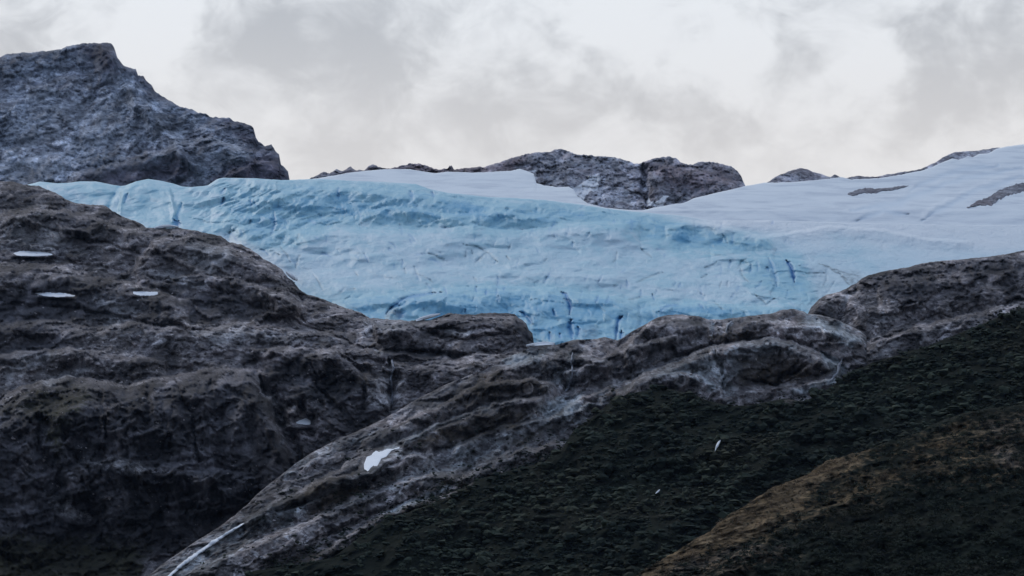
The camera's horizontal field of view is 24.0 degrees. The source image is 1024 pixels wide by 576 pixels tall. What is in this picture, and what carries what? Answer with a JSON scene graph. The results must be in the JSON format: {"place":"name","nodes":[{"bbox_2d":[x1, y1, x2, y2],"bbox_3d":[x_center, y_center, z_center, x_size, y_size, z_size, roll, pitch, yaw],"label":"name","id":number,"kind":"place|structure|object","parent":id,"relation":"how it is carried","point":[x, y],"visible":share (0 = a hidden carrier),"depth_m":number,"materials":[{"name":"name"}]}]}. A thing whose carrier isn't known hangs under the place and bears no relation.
{"place":"outdoors","nodes":[
{"label":"outdoors","id":0,"kind":"place"},
{"bbox_2d":[0,42,289,186],"bbox_3d":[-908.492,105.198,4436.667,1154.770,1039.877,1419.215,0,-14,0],"label":"rocky mountain","id":1,"kind":"structure","parent":0,"point":[99,112],"depth_m":4085.66,"materials":[{"name":"grey stone"}]},
{"bbox_2d":[0,181,533,575],"bbox_3d":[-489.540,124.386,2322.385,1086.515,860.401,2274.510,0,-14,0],"label":"rock shelf","id":2,"kind":"object","parent":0,"point":[73,525],"visible":0.59,"depth_m":2482.95,"materials":[{"name":"grey stone"}]},
{"bbox_2d":[14,251,51,256],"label":"snow patch","id":3,"kind":"object","parent":2,"relation":"on","point":[26,253],"visible":1,"depth_m":2795.20,"materials":[{"name":"white snow"}]},
{"bbox_2d":[35,292,74,296],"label":"snow patch","id":4,"kind":"object","parent":2,"relation":"on","point":[48,294],"visible":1,"depth_m":2671.56,"materials":[{"name":"white snow"}]},
{"bbox_2d":[133,291,157,295],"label":"snow patch","id":5,"kind":"object","parent":2,"relation":"on","point":[141,293],"visible":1,"depth_m":2664.53,"materials":[{"name":"white snow"}]},
{"bbox_2d":[154,224,178,228],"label":"snow patch","id":6,"kind":"object","parent":2,"relation":"on","point":[167,226],"visible":1,"depth_m":2885.98,"materials":[{"name":"white snow"}]},
{"bbox_2d":[286,271,297,280],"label":"snow patch","id":7,"kind":"object","parent":2,"relation":"on","point":[291,276],"visible":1,"depth_m":2761.69,"materials":[{"name":"white snow"}]},
{"bbox_2d":[296,418,310,424],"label":"snow patch","id":8,"kind":"object","parent":2,"relation":"on","point":[305,421],"visible":1,"depth_m":2443.07,"materials":[{"name":"white snow"}]},
{"bbox_2d":[369,343,383,351],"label":"boulder","id":9,"kind":"object","parent":2,"relation":"on","point":[379,347],"visible":1,"depth_m":2563.02,"materials":[{"name":"stone"}]},
{"bbox_2d":[390,360,394,403],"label":"waterfall","id":10,"kind":"structure","parent":2,"relation":"on","point":[393,370],"depth_m":2487.43,"materials":[{"name":"liquid"}]},
{"bbox_2d":[416,313,439,320],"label":"snow patch","id":11,"kind":"object","parent":2,"relation":"on","point":[427,317],"visible":1,"depth_m":2656.26,"materials":[{"name":"white snow"}]},
{"bbox_2d":[0,193,1023,575],"bbox_3d":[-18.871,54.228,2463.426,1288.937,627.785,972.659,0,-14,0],"label":"scree","id":12,"kind":"structure","parent":2,"relation":"on","point":[292,361],"depth_m":2517.14,"materials":[{"name":"grey stone"}]},
{"bbox_2d":[149,309,866,575],"bbox_3d":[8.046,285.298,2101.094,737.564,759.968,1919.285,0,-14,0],"label":"rock slabs","id":13,"kind":"object","parent":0,"point":[728,376],"visible":0.38,"depth_m":2343.33,"materials":[{"name":"grey stone"}]},
{"bbox_2d":[168,523,244,575],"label":"waterfall","id":14,"kind":"structure","parent":13,"relation":"on","point":[196,554],"depth_m":2032.61,"materials":[{"name":"white liquid"}]},
{"bbox_2d":[364,447,399,470],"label":"snow patch","id":15,"kind":"object","parent":13,"relation":"on","point":[374,458],"visible":1,"depth_m":2212.26,"materials":[{"name":"white snow"}]},
{"bbox_2d":[522,382,533,394],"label":"boulder","id":16,"kind":"object","parent":13,"relation":"on","point":[527,388],"visible":1,"depth_m":2393.70,"materials":[{"name":"stone"}]},
{"bbox_2d":[526,341,554,346],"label":"snow patch","id":17,"kind":"object","parent":13,"relation":"on","point":[541,343],"visible":1,"depth_m":2537.53,"materials":[{"name":"white snow"}]},
{"bbox_2d":[565,352,572,390],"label":"waterfall","id":18,"kind":"structure","parent":13,"relation":"on","point":[568,386],"depth_m":2445.38,"materials":[{"name":"liquid"}]},
{"bbox_2d":[830,358,842,380],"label":"waterfall","id":19,"kind":"structure","parent":13,"relation":"on","point":[838,369],"depth_m":2440.31,"materials":[{"name":"liquid"}]},
{"bbox_2d":[0,0,1023,185],"label":"sky","id":20,"kind":"structure","parent":0,"point":[765,90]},
{"bbox_2d":[28,178,1023,344],"bbox_3d":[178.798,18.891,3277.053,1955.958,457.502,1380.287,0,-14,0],"label":"glacier","id":21,"kind":"object","parent":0,"point":[555,272],"visible":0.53,"depth_m":3124.81,"materials":[{"name":"blue ice"}]},
{"bbox_2d":[310,149,744,209],"bbox_3d":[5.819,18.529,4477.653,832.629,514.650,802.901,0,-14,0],"label":"mountain ridge","id":22,"kind":"structure","parent":0,"point":[610,182],"depth_m":4302.52,"materials":[{"name":"grey stone"}]},
{"bbox_2d":[245,308,1023,575],"bbox_3d":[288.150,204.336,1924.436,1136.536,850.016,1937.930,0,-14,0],"label":"forested hill","id":23,"kind":"structure","parent":0,"point":[386,561],"depth_m":1995.63,"materials":[{"name":"green plant"}]},
{"bbox_2d":[161,306,1020,575],"bbox_3d":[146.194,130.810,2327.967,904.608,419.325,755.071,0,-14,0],"label":"alpine scrub","id":24,"kind":"object","parent":23,"relation":"on","point":[433,497],"visible":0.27,"depth_m":2150.28,"materials":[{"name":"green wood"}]},
{"bbox_2d":[244,310,1023,575],"bbox_3d":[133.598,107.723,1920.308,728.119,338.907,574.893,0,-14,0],"label":"forest","id":25,"kind":"object","parent":23,"relation":"on","point":[704,470],"visible":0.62,"depth_m":1996.11,"materials":[{"name":"green plant"}]},
{"bbox_2d":[315,144,1023,224],"bbox_3d":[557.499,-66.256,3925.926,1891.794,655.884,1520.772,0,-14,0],"label":"snowfield","id":26,"kind":"structure","parent":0,"point":[948,192],"depth_m":3629.66,"materials":[{"name":"white snow"}]},
{"bbox_2d":[848,185,908,195],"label":"rock outcrop","id":27,"kind":"object","parent":26,"relation":"on","point":[863,190],"visible":1,"depth_m":3663.60,"materials":[{"name":"grey stone"}]},
{"bbox_2d":[967,183,1023,207],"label":"rock outcrop","id":28,"kind":"object","parent":26,"relation":"on","point":[992,199],"visible":1,"depth_m":3640.08,"materials":[{"name":"grey stone"}]},
{"bbox_2d":[633,403,1023,575],"bbox_3d":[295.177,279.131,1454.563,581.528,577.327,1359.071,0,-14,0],"label":"grassy ridge","id":29,"kind":"structure","parent":0,"point":[995,455],"depth_m":1461.55,"materials":[{"name":"plant"}]},
{"bbox_2d":[636,407,1023,575],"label":"scrub","id":30,"kind":"object","parent":29,"relation":"on","point":[817,533],"visible":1,"depth_m":1406.48,"materials":[{"name":"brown plant"}]},
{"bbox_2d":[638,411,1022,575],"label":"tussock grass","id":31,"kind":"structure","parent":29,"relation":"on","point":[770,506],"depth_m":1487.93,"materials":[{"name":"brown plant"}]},
{"bbox_2d":[767,148,997,182],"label":"skyline rocks","id":32,"kind":"object","parent":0,"point":[799,175],"visible":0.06,"depth_m":4492.59,"materials":[{"name":"grey stone"}]},
{"bbox_2d":[808,251,1023,364],"bbox_3d":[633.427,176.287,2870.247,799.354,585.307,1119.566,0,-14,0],"label":"rock shoulder","id":33,"kind":"object","parent":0,"point":[926,306],"visible":0.23,"depth_m":2749.27}
]}

